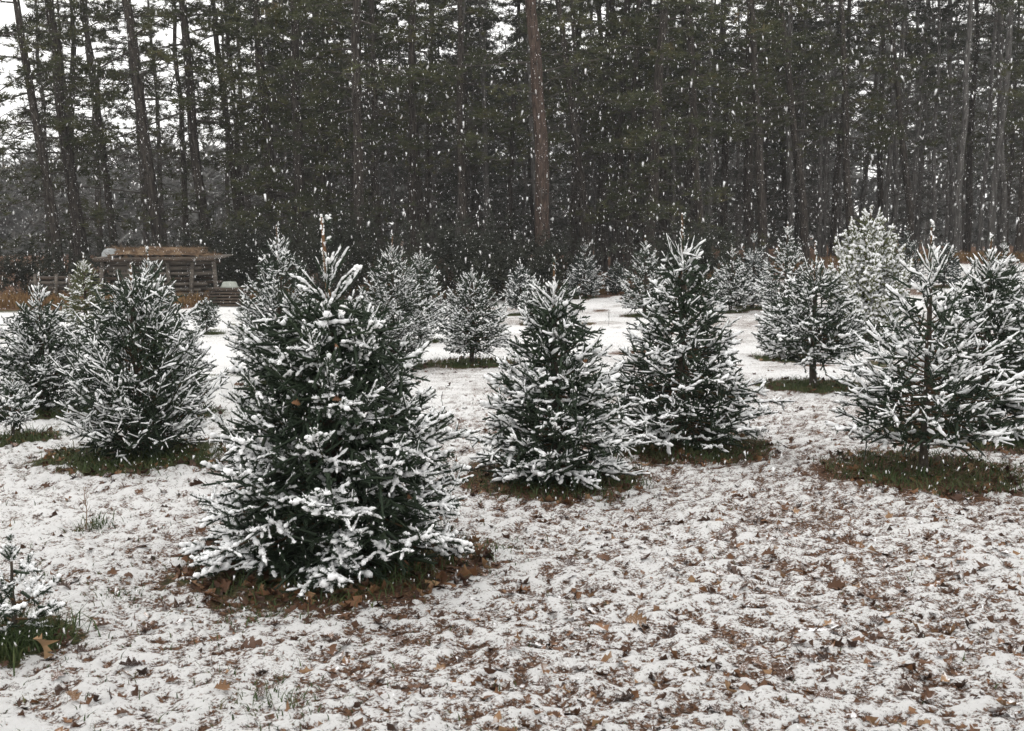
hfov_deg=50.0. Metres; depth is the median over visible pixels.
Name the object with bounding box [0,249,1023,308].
dry grass
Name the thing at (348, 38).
pine tree
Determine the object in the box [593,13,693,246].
pine tree
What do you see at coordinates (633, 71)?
pine tree
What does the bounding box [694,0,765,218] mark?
pine tree
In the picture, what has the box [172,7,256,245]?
pine tree
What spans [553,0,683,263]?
pine tree
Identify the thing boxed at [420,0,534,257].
pine tree
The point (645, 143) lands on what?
pine tree
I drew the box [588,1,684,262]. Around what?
pine tree
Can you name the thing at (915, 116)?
pine tree
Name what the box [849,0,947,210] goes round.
pine tree
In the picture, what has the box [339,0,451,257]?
pine tree
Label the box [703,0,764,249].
pine tree
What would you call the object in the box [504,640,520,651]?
oak leaf
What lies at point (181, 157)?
pine tree
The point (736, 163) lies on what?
pine tree
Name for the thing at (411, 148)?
pine tree
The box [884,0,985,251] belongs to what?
pine tree
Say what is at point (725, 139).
pine tree
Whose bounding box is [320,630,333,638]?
oak leaf
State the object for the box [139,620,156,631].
oak leaf
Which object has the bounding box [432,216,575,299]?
shrub
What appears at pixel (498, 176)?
pine tree
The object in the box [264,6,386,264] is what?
pine tree
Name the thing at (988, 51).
pine tree
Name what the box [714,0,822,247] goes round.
pine tree
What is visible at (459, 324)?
spruce tree
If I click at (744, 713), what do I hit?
oak leaf
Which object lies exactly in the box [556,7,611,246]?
pine tree
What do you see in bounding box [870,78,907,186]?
pine tree
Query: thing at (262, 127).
pine tree
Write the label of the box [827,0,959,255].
pine tree
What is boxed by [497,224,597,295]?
shrub
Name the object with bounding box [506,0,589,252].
pine tree
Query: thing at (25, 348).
spruce tree
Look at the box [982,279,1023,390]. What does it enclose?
spruce tree
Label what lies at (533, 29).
pine tree
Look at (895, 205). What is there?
pine tree
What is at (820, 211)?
pine tree
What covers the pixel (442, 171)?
pine tree
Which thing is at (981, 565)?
oak leaf
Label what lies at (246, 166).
pine tree
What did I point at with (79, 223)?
pine tree
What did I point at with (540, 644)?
leaf litter
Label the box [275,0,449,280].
pine tree
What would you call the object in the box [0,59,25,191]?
pine tree
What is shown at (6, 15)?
sky
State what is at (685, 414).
spruce tree
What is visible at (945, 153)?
pine tree
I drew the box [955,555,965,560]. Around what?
oak leaf
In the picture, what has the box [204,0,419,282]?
pine tree
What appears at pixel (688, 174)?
pine tree
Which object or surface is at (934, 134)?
pine tree
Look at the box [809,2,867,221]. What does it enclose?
pine tree
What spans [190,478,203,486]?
oak leaf
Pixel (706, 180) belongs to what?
pine tree
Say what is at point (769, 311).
spruce tree
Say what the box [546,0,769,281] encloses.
pine tree
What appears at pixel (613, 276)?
spruce tree
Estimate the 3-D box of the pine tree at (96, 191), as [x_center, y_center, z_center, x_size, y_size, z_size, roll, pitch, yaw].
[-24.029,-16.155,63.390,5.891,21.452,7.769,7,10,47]
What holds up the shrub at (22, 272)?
on the ground at (700, 642)
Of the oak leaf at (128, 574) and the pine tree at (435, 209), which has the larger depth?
the pine tree at (435, 209)
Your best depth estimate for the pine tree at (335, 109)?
50.94 m
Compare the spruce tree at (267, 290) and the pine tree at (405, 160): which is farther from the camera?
the pine tree at (405, 160)
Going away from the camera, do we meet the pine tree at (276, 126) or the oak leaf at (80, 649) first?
the oak leaf at (80, 649)
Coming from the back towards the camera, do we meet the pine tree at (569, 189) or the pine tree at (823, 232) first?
the pine tree at (569, 189)
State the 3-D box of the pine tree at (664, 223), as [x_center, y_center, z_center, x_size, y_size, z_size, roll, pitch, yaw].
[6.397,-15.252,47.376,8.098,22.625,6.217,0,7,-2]
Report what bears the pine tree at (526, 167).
on the ground at (700, 642)
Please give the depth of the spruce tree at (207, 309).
19.39 m
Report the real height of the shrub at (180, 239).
2.213 m
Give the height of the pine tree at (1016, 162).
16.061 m
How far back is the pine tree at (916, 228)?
53.94 m
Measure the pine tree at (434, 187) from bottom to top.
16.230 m
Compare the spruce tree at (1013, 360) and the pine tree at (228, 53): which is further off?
the pine tree at (228, 53)
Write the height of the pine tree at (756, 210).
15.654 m
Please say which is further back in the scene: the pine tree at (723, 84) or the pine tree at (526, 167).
the pine tree at (526, 167)
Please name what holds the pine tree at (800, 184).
on the ground at (700, 642)
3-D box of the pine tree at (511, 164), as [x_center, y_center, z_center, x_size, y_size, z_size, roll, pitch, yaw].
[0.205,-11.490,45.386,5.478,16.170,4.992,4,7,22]
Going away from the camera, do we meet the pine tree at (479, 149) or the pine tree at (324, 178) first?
the pine tree at (324, 178)
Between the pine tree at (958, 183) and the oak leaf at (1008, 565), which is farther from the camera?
the pine tree at (958, 183)
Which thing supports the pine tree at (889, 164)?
on the ground at (700, 642)
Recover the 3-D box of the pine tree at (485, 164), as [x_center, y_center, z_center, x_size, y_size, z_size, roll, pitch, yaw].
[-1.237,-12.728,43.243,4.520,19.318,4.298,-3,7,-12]
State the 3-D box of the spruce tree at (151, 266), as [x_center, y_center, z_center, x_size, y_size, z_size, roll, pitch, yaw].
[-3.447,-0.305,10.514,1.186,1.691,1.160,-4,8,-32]
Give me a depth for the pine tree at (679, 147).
53.54 m
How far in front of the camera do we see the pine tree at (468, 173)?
46.15 m
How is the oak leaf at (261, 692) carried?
on the ground at (700, 642)
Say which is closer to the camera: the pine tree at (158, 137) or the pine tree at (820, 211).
the pine tree at (820, 211)
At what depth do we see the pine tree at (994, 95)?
63.02 m
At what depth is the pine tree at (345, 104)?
53.53 m
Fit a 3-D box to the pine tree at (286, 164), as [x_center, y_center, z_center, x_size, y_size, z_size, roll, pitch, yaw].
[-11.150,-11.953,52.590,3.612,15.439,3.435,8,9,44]
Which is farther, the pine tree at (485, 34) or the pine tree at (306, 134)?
the pine tree at (306, 134)
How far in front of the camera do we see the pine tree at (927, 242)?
78.90 m
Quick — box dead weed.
[80,486,89,528]
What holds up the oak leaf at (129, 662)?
on the ground at (700, 642)
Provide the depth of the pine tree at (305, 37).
45.70 m
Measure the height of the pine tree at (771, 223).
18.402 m
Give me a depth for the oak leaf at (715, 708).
3.98 m
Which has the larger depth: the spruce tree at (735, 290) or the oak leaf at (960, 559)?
the spruce tree at (735, 290)
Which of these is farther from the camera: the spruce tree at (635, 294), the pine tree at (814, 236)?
the pine tree at (814, 236)
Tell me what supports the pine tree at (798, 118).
on the ground at (700, 642)
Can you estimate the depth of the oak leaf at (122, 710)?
3.91 m
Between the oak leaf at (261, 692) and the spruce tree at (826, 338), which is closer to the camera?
the oak leaf at (261, 692)
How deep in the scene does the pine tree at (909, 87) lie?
56.80 m
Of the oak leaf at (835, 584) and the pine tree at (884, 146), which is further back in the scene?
the pine tree at (884, 146)
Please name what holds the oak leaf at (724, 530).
on the ground at (700, 642)
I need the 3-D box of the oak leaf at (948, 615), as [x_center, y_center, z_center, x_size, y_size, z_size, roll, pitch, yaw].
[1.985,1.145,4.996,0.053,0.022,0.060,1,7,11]
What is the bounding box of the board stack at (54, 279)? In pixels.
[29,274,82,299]
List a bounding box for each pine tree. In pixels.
[0,0,106,262]
[0,0,125,284]
[0,0,188,286]
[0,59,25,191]
[0,133,10,191]
[7,0,183,281]
[9,0,150,273]
[12,0,104,244]
[34,0,235,247]
[44,0,164,263]
[54,0,307,245]
[75,0,203,245]
[86,0,218,245]
[123,0,248,247]
[147,0,285,262]
[159,0,373,248]
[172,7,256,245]
[173,0,287,234]
[188,0,291,245]
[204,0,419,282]
[206,0,320,272]
[218,0,306,278]
[220,0,318,247]
[222,0,389,268]
[232,13,319,242]
[244,13,350,259]
[247,0,394,278]
[248,0,341,229]
[255,0,309,229]
[256,0,462,286]
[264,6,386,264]
[271,0,370,272]
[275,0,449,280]
[276,0,434,262]
[291,5,408,258]
[319,0,371,231]
[319,3,393,258]
[328,30,366,211]
[328,40,351,201]
[329,0,423,259]
[330,9,440,259]
[337,0,502,259]
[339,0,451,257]
[345,0,420,272]
[349,1,477,268]
[351,0,479,267]
[364,0,499,255]
[364,90,404,249]
[387,0,549,247]
[394,0,546,270]
[394,2,424,258]
[400,0,475,267]
[403,0,533,262]
[414,0,501,280]
[419,7,454,265]
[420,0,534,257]
[424,0,527,258]
[434,0,504,231]
[437,0,510,237]
[437,8,527,253]
[437,72,518,253]
[438,103,497,252]
[442,0,636,285]
[464,0,571,272]
[473,8,593,255]
[481,45,551,249]
[485,0,581,238]
[488,19,555,263]
[493,31,569,249]
[494,0,592,259]
[494,0,655,267]
[494,1,586,238]
[502,0,645,279]
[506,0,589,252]
[519,0,641,262]
[539,0,708,268]
[546,0,684,271]
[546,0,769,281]
[546,11,597,228]
[548,0,679,267]
[549,23,640,254]
[550,66,612,246]
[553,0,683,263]
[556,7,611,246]
[559,63,638,253]
[561,0,710,272]
[576,4,785,262]
[582,0,746,257]
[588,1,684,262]
[593,0,738,253]
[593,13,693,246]
[609,0,681,260]
[622,11,734,246]
[624,0,728,254]
[625,2,725,264]
[638,0,745,260]
[649,0,782,258]
[658,51,735,233]
[663,0,762,255]
[674,0,846,262]
[678,0,856,266]
[680,0,742,223]
[680,44,753,248]
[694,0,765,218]
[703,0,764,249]
[713,3,745,251]
[713,5,864,252]
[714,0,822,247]
[715,0,859,264]
[719,62,786,246]
[727,1,830,248]
[728,0,853,252]
[729,7,770,221]
[738,0,852,256]
[739,29,836,249]
[752,0,917,244]
[757,0,841,258]
[764,0,900,255]
[776,0,872,256]
[777,0,871,258]
[786,0,882,246]
[800,4,850,249]
[801,4,840,237]
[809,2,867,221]
[811,42,841,247]
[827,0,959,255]
[829,0,967,250]
[831,0,945,229]
[832,0,966,240]
[834,0,923,250]
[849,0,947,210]
[851,27,907,219]
[865,27,913,222]
[867,11,978,248]
[869,0,985,216]
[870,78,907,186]
[880,0,944,205]
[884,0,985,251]
[887,0,964,252]
[887,0,992,246]
[903,24,938,224]
[904,0,961,248]
[914,1,980,243]
[919,0,1023,253]
[924,0,1023,254]
[927,0,987,249]
[928,0,994,218]
[934,0,1023,254]
[935,0,1021,253]
[937,3,1016,245]
[939,23,1023,242]
[942,4,1023,252]
[945,0,1023,252]
[957,0,1023,224]
[965,5,1023,251]
[973,16,1023,223]
[975,0,1023,255]
[985,1,1023,138]
[989,43,1023,168]
[1007,3,1023,211]
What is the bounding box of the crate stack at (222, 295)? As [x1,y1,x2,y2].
[207,287,250,305]
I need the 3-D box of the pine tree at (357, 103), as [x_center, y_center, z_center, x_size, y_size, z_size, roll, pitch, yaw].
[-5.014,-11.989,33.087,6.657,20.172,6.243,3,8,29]
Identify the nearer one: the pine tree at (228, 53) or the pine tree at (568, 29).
the pine tree at (228, 53)
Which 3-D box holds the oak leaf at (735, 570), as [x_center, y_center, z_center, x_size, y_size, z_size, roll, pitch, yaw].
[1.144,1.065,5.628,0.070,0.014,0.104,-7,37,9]
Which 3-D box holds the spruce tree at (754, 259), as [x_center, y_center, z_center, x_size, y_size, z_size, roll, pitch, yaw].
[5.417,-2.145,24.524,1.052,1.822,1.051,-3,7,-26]
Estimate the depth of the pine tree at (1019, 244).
40.44 m
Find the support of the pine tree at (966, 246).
on the ground at (700, 642)
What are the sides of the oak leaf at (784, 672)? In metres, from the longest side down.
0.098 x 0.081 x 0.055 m
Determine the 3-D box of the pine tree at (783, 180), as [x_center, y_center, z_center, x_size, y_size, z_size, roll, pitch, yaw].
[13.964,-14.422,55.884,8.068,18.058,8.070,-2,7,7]
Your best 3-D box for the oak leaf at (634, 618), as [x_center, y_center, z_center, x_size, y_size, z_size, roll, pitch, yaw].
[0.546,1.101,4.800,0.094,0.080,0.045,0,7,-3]
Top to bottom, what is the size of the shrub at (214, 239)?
2.530 m
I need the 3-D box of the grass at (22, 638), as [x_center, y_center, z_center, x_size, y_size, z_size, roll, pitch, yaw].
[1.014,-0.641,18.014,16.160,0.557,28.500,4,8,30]
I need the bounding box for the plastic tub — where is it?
[220,281,238,287]
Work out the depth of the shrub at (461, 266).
28.08 m
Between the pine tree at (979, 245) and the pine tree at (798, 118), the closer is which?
the pine tree at (979, 245)
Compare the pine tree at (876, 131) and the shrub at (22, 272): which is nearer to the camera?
the shrub at (22, 272)
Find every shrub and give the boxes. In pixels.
[0,231,110,294]
[49,227,173,291]
[91,225,253,290]
[147,214,308,291]
[189,201,321,290]
[249,188,425,297]
[375,189,547,302]
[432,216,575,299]
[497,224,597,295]
[598,189,800,295]
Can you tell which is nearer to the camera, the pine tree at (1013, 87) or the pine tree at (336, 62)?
the pine tree at (336, 62)
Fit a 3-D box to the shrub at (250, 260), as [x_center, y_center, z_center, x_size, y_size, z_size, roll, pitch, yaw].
[-7.369,-3.445,32.103,4.233,2.891,2.849,0,7,0]
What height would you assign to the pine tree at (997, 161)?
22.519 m
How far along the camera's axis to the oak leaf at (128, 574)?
5.50 m
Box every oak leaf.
[33,634,58,658]
[40,482,52,487]
[51,669,68,680]
[57,580,70,589]
[65,689,81,700]
[70,472,81,479]
[76,644,86,652]
[93,620,110,625]
[113,707,129,714]
[119,656,142,665]
[124,572,132,577]
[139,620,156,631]
[165,675,178,682]
[172,598,189,607]
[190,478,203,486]
[214,680,230,689]
[240,636,262,648]
[252,686,264,696]
[255,669,267,674]
[291,399,299,405]
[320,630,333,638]
[338,637,351,644]
[395,634,404,643]
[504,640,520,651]
[516,585,530,591]
[537,675,551,687]
[565,558,575,565]
[596,553,609,560]
[611,690,634,700]
[624,507,633,512]
[625,609,646,626]
[706,700,723,712]
[718,525,729,533]
[729,566,740,573]
[733,661,748,671]
[734,702,752,717]
[752,656,762,664]
[761,544,775,556]
[776,664,794,678]
[819,690,835,698]
[826,574,844,589]
[870,614,882,622]
[942,614,953,618]
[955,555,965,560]
[976,560,990,570]
[1003,562,1013,567]
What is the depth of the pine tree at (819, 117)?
86.12 m
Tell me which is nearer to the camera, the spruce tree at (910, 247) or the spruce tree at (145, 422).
the spruce tree at (145, 422)
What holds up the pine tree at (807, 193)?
on the ground at (700, 642)
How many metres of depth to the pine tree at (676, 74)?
42.17 m
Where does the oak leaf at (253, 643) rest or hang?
on the ground at (700, 642)
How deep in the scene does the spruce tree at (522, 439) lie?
7.38 m
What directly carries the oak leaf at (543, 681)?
on the ground at (700, 642)
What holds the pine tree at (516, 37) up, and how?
on the ground at (700, 642)
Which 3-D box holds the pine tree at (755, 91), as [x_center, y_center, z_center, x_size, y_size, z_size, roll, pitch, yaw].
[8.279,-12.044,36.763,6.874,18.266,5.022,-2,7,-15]
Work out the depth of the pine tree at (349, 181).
63.54 m
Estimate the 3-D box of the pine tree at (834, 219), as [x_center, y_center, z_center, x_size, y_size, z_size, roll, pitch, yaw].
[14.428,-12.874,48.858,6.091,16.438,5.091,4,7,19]
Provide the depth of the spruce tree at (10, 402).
9.14 m
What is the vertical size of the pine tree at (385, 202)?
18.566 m
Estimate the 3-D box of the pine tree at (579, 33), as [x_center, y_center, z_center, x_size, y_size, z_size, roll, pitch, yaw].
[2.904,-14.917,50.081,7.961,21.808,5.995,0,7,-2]
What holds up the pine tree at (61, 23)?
on the ground at (700, 642)
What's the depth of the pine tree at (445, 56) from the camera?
42.04 m
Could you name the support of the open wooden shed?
on the ground at (700, 642)
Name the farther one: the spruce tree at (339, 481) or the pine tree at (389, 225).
the pine tree at (389, 225)
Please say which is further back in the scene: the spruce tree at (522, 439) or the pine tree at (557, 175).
the pine tree at (557, 175)
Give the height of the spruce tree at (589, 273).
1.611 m
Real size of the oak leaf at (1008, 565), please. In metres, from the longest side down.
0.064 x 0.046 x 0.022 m
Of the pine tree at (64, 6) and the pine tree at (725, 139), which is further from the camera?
the pine tree at (64, 6)
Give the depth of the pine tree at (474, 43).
50.34 m
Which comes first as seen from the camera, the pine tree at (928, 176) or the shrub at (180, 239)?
the shrub at (180, 239)
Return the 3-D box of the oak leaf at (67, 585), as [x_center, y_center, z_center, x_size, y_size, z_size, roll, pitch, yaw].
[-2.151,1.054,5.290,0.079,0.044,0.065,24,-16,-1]
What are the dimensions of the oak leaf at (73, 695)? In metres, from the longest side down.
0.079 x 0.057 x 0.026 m
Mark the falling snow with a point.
(510, 290)
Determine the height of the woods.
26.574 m
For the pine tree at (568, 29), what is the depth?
71.03 m
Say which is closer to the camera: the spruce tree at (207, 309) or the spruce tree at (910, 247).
the spruce tree at (207, 309)
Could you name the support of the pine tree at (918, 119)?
on the ground at (700, 642)
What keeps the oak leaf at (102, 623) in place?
on the ground at (700, 642)
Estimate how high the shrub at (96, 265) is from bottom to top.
2.242 m
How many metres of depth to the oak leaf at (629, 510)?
6.80 m
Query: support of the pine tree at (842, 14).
on the ground at (700, 642)
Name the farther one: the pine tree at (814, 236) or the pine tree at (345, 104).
the pine tree at (814, 236)
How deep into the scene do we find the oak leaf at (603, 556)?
5.82 m
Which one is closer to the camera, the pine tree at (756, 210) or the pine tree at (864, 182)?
the pine tree at (864, 182)
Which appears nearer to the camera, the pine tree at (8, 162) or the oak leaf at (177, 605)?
the oak leaf at (177, 605)
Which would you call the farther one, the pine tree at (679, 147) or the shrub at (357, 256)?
the pine tree at (679, 147)
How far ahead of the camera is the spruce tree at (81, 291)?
18.67 m
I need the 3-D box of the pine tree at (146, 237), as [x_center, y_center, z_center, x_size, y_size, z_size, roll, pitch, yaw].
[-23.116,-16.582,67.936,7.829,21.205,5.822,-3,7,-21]
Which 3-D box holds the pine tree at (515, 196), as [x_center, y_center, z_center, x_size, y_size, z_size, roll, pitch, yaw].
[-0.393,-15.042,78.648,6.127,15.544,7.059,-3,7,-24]
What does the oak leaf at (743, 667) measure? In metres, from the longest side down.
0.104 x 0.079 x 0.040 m
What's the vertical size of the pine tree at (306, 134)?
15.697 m
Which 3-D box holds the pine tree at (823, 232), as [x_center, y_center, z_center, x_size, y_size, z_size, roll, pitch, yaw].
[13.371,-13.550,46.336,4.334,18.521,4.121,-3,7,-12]
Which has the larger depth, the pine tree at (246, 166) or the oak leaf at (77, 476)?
the pine tree at (246, 166)
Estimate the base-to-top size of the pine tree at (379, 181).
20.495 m
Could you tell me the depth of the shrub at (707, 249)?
27.44 m
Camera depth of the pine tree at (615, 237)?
44.56 m
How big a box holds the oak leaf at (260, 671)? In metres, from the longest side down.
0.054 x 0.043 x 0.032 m
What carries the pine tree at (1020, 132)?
on the ground at (700, 642)
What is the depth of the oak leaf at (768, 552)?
5.84 m
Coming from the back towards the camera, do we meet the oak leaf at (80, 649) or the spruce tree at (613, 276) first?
the spruce tree at (613, 276)
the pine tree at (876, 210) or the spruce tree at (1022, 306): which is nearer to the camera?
the spruce tree at (1022, 306)
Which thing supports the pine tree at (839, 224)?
on the ground at (700, 642)
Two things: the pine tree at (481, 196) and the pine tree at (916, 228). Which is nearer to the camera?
the pine tree at (916, 228)
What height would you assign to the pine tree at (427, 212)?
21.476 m
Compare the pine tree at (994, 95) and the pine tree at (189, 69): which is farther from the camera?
the pine tree at (994, 95)
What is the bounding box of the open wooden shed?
[92,244,232,300]
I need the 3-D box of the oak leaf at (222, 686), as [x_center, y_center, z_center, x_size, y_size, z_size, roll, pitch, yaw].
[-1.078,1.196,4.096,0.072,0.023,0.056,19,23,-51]
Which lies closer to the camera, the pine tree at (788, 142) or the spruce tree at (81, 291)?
the spruce tree at (81, 291)
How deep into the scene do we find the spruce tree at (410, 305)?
14.29 m
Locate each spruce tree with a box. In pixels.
[0,272,98,410]
[0,375,41,436]
[0,532,65,636]
[49,262,229,464]
[50,252,108,332]
[94,246,225,401]
[178,214,480,599]
[191,297,221,332]
[221,223,318,382]
[356,234,438,366]
[397,247,448,337]
[430,265,512,362]
[466,257,651,491]
[499,259,532,309]
[515,274,549,317]
[562,240,606,297]
[592,212,796,455]
[603,258,629,294]
[616,235,666,314]
[707,244,753,311]
[727,229,778,308]
[750,221,813,304]
[751,240,877,386]
[754,271,823,352]
[825,219,1023,472]
[893,225,926,283]
[898,232,1023,440]
[924,238,964,287]
[976,237,1023,299]
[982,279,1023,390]
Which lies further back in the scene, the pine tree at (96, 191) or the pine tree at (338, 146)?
the pine tree at (338, 146)
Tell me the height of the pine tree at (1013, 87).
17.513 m
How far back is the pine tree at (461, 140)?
33.58 m
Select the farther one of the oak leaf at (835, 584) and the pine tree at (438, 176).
the pine tree at (438, 176)
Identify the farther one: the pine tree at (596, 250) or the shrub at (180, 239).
the pine tree at (596, 250)
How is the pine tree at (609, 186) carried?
on the ground at (700, 642)
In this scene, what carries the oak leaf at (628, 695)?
on the ground at (700, 642)
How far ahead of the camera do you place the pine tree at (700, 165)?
71.46 m
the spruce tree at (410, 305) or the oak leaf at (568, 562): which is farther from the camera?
the spruce tree at (410, 305)
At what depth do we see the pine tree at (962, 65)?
56.40 m
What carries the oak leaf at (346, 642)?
on the ground at (700, 642)
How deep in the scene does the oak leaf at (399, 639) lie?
4.68 m
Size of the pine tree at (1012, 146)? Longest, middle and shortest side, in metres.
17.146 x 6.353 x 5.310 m
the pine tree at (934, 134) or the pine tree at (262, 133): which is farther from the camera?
the pine tree at (262, 133)
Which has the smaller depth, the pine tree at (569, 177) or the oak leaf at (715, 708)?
the oak leaf at (715, 708)
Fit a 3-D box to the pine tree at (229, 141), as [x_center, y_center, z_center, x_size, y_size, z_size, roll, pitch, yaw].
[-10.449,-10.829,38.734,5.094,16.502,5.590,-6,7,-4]
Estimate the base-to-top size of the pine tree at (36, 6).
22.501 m
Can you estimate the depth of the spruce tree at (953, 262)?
27.68 m
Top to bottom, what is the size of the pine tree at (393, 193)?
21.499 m
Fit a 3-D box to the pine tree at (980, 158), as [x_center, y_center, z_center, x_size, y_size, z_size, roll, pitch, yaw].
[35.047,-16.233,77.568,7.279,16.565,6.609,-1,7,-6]
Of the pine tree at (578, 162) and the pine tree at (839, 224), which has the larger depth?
the pine tree at (839, 224)
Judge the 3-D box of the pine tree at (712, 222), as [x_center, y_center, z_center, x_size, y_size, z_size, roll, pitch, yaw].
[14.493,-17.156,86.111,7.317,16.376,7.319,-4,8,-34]
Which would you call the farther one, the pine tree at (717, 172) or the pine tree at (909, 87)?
the pine tree at (717, 172)
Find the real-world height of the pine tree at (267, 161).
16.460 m
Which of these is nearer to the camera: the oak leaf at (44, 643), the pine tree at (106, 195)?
the oak leaf at (44, 643)
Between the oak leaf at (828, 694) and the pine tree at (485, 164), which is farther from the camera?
the pine tree at (485, 164)
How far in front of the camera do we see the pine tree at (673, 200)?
44.29 m
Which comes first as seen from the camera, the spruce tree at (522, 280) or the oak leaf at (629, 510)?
the oak leaf at (629, 510)
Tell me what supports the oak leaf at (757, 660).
on the ground at (700, 642)
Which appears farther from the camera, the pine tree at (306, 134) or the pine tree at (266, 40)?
the pine tree at (306, 134)
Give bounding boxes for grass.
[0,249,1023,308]
[0,284,1023,730]
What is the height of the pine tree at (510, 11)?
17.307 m
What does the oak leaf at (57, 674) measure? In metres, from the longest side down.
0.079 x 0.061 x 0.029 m
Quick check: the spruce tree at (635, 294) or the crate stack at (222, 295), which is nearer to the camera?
the spruce tree at (635, 294)
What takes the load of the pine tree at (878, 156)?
on the ground at (700, 642)
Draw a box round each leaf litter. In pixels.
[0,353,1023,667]
[2,370,1023,730]
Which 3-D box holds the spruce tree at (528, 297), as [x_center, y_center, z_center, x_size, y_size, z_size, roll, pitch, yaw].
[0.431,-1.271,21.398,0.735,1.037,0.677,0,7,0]
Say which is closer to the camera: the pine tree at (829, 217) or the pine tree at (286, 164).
the pine tree at (286, 164)
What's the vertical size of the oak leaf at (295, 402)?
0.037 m
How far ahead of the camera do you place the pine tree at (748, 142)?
44.39 m
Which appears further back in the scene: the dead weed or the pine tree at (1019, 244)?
the pine tree at (1019, 244)
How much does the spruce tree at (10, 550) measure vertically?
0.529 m
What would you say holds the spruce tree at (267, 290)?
on the ground at (700, 642)
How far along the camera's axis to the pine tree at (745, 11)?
70.62 m
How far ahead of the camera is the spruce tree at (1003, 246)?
22.08 m
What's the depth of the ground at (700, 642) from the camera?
5.18 m
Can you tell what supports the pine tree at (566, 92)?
on the ground at (700, 642)
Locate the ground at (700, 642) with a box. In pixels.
[0,238,1023,730]
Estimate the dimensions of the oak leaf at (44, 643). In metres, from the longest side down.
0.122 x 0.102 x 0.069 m
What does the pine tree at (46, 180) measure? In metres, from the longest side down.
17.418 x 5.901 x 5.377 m
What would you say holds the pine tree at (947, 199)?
on the ground at (700, 642)
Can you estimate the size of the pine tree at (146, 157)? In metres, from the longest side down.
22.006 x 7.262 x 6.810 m
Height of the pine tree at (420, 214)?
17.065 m
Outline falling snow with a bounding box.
[0,0,1023,730]
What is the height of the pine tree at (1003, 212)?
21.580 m
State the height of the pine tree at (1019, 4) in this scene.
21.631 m
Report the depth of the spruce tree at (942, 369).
7.67 m
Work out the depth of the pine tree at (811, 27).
45.46 m
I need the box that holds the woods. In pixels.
[0,0,1023,255]
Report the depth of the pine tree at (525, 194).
58.11 m
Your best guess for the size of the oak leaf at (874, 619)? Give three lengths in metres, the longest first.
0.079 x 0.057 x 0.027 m
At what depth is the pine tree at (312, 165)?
57.15 m
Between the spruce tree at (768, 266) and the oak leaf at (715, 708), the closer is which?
the oak leaf at (715, 708)
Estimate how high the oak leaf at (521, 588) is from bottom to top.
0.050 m
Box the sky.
[0,0,1023,236]
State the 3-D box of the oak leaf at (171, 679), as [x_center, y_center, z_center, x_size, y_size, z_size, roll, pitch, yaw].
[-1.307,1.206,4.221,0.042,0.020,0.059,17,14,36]
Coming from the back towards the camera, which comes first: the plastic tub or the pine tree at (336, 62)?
the pine tree at (336, 62)
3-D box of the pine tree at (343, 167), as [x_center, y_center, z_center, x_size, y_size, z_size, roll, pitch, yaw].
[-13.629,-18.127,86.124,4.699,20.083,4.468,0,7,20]
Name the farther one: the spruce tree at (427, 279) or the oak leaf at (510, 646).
the spruce tree at (427, 279)
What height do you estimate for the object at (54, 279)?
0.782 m
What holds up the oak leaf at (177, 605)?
on the ground at (700, 642)
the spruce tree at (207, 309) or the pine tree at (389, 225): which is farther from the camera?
the pine tree at (389, 225)
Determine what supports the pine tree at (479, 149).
on the ground at (700, 642)
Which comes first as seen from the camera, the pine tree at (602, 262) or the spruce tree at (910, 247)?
the spruce tree at (910, 247)
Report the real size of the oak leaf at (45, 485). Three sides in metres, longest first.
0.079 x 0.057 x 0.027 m
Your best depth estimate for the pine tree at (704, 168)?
61.76 m
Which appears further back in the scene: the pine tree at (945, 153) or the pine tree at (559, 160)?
the pine tree at (945, 153)
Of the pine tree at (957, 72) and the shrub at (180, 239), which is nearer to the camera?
the shrub at (180, 239)

